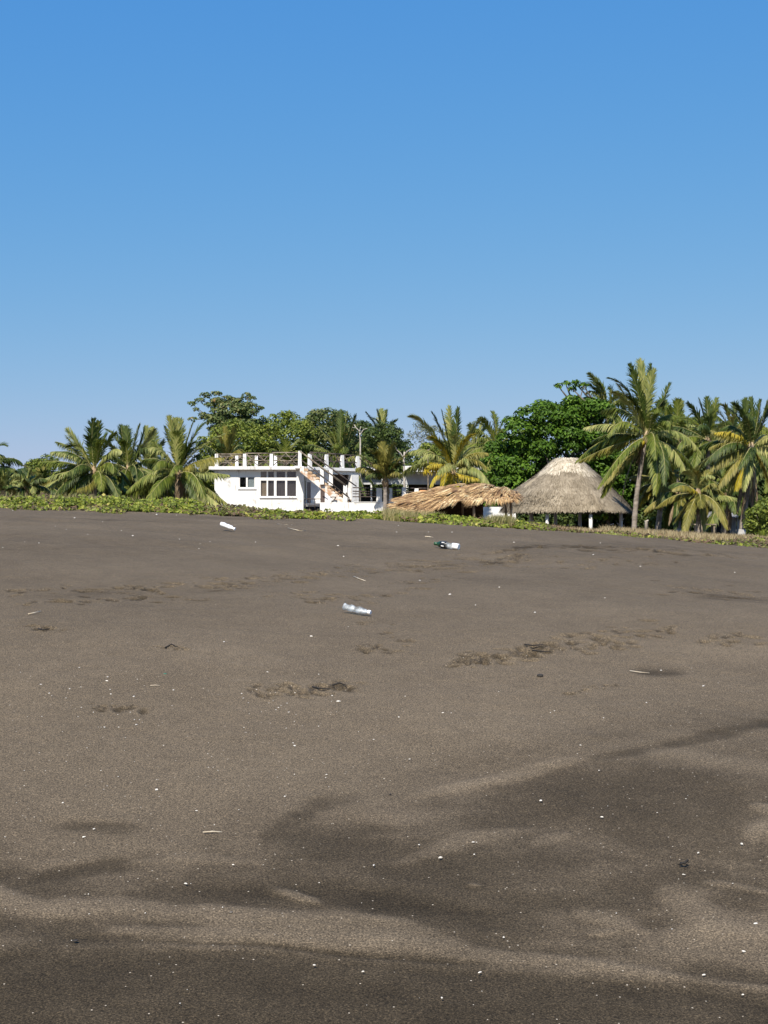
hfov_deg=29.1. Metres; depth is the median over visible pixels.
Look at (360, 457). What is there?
bare tree
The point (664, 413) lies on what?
palm tree
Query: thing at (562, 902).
beach sand
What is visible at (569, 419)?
almond tree
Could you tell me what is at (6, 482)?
palm tree
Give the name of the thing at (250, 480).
window
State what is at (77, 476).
palm tree
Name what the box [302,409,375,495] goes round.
palm tree
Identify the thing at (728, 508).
palm tree
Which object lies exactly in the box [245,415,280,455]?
leafy tree
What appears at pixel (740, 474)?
palm tree
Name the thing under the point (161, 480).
palm tree
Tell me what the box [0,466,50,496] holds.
palm tree
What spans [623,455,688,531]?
shade tree
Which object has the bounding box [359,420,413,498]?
round tree
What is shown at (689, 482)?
shade tree
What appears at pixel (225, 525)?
plastic bottle
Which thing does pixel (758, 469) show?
palm tree
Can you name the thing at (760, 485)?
shade tree
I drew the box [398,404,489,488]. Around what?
palm tree
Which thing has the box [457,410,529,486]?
palm tree
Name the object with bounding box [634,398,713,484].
palm tree
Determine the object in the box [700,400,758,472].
palm tree
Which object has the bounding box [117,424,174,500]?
palm tree
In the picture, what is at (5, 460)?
palm tree
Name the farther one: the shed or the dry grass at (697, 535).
the shed
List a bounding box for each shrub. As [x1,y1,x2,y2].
[516,513,577,527]
[742,496,767,535]
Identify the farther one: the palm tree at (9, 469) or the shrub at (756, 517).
the palm tree at (9, 469)
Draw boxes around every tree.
[0,441,22,496]
[0,466,21,496]
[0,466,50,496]
[0,468,28,494]
[23,465,61,496]
[24,454,66,486]
[33,417,130,497]
[87,423,164,498]
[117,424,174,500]
[122,415,230,506]
[187,391,264,439]
[193,418,277,489]
[198,425,252,480]
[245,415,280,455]
[258,410,317,466]
[260,437,306,466]
[299,407,362,486]
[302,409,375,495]
[303,415,328,462]
[352,425,366,501]
[353,419,377,461]
[354,408,397,454]
[354,440,407,509]
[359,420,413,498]
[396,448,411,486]
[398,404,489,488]
[405,422,439,458]
[407,441,462,486]
[441,420,492,481]
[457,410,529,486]
[463,457,493,506]
[479,379,634,521]
[573,453,632,529]
[575,358,701,528]
[580,372,631,526]
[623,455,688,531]
[628,399,693,530]
[628,468,681,530]
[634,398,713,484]
[644,470,693,531]
[656,395,762,531]
[656,467,736,533]
[669,414,697,433]
[672,461,734,531]
[681,462,763,533]
[689,396,767,535]
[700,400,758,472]
[716,407,767,500]
[733,460,767,534]
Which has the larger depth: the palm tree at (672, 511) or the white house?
the white house
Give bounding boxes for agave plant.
[755,528,767,536]
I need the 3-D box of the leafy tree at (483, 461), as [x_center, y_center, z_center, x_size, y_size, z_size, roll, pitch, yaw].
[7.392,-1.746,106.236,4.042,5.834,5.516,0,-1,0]
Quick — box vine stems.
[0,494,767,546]
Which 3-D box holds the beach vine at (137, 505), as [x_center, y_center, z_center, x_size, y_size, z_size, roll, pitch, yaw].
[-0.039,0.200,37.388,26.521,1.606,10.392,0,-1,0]
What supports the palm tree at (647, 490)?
on the beach sand
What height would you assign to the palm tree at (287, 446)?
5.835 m
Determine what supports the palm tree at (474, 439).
on the beach sand
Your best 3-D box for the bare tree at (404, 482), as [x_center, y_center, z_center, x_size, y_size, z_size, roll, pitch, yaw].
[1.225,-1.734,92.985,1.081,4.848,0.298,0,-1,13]
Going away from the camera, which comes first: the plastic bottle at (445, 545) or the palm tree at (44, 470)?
the plastic bottle at (445, 545)
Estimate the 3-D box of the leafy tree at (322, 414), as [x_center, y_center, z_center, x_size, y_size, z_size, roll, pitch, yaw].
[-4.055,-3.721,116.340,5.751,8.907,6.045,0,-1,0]
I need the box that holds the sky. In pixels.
[0,0,767,483]
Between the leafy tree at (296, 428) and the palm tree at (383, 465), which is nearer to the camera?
the palm tree at (383, 465)
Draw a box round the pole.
[427,449,429,489]
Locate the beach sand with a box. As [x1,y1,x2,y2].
[0,508,767,1023]
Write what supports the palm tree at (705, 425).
on the beach sand
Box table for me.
[689,524,716,533]
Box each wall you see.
[320,487,426,512]
[483,507,515,518]
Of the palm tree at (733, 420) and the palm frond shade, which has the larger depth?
the palm tree at (733, 420)
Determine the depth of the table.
77.69 m
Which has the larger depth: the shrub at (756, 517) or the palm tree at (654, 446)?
the palm tree at (654, 446)
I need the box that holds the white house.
[209,451,369,510]
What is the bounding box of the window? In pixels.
[239,476,254,487]
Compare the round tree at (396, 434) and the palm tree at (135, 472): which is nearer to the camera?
the palm tree at (135, 472)
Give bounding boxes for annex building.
[361,466,457,501]
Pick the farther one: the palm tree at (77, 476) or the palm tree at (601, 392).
the palm tree at (601, 392)
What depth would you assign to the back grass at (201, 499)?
41.61 m
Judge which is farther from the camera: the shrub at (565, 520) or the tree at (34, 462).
the tree at (34, 462)
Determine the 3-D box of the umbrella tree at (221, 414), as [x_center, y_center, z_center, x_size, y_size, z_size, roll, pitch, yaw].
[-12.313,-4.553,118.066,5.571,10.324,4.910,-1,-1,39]
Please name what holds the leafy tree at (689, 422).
on the beach sand
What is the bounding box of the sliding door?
[306,481,316,502]
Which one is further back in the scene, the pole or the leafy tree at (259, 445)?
the leafy tree at (259, 445)
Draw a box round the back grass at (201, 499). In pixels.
[0,491,207,503]
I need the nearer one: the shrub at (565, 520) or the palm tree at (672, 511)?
the palm tree at (672, 511)
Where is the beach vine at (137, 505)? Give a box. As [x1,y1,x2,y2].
[0,492,767,547]
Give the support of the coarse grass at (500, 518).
on the beach sand
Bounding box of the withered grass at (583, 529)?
[554,525,603,530]
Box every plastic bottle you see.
[220,522,235,529]
[343,603,371,614]
[434,541,459,549]
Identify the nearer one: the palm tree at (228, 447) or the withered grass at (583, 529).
the withered grass at (583, 529)
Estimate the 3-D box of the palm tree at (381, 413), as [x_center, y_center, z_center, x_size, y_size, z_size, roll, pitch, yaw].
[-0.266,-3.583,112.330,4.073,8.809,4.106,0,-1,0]
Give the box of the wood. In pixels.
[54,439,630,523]
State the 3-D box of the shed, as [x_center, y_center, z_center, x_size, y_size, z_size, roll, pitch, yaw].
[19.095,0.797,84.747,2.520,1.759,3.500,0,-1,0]
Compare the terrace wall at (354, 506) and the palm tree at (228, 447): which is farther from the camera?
the palm tree at (228, 447)
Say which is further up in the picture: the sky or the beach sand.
the sky
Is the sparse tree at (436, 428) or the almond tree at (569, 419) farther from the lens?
the sparse tree at (436, 428)
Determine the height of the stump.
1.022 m
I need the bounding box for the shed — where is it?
[694,511,739,534]
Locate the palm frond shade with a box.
[387,483,523,518]
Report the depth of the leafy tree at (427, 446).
113.19 m
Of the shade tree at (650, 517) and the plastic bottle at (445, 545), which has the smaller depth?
the plastic bottle at (445, 545)
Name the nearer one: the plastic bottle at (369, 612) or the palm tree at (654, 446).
the plastic bottle at (369, 612)
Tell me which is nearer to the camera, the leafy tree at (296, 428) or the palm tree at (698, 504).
the palm tree at (698, 504)
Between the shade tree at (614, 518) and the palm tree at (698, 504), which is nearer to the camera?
the palm tree at (698, 504)
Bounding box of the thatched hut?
[499,457,632,528]
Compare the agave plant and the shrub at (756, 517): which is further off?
the shrub at (756, 517)
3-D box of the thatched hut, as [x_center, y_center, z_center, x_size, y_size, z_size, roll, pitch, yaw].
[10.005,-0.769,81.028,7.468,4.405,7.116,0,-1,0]
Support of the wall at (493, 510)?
on the beach sand
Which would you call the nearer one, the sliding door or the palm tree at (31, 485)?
the palm tree at (31, 485)
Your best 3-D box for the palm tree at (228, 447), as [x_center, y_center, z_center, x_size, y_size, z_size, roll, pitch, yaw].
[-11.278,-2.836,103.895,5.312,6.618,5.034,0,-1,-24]
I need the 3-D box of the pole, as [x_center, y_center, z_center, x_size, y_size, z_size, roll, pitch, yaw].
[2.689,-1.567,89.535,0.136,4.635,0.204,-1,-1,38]
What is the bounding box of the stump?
[644,520,648,529]
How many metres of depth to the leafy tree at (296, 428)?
112.87 m
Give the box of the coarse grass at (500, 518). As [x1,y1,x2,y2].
[378,506,516,527]
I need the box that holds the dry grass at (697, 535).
[598,524,767,541]
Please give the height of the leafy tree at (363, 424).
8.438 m
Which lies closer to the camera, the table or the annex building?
the table

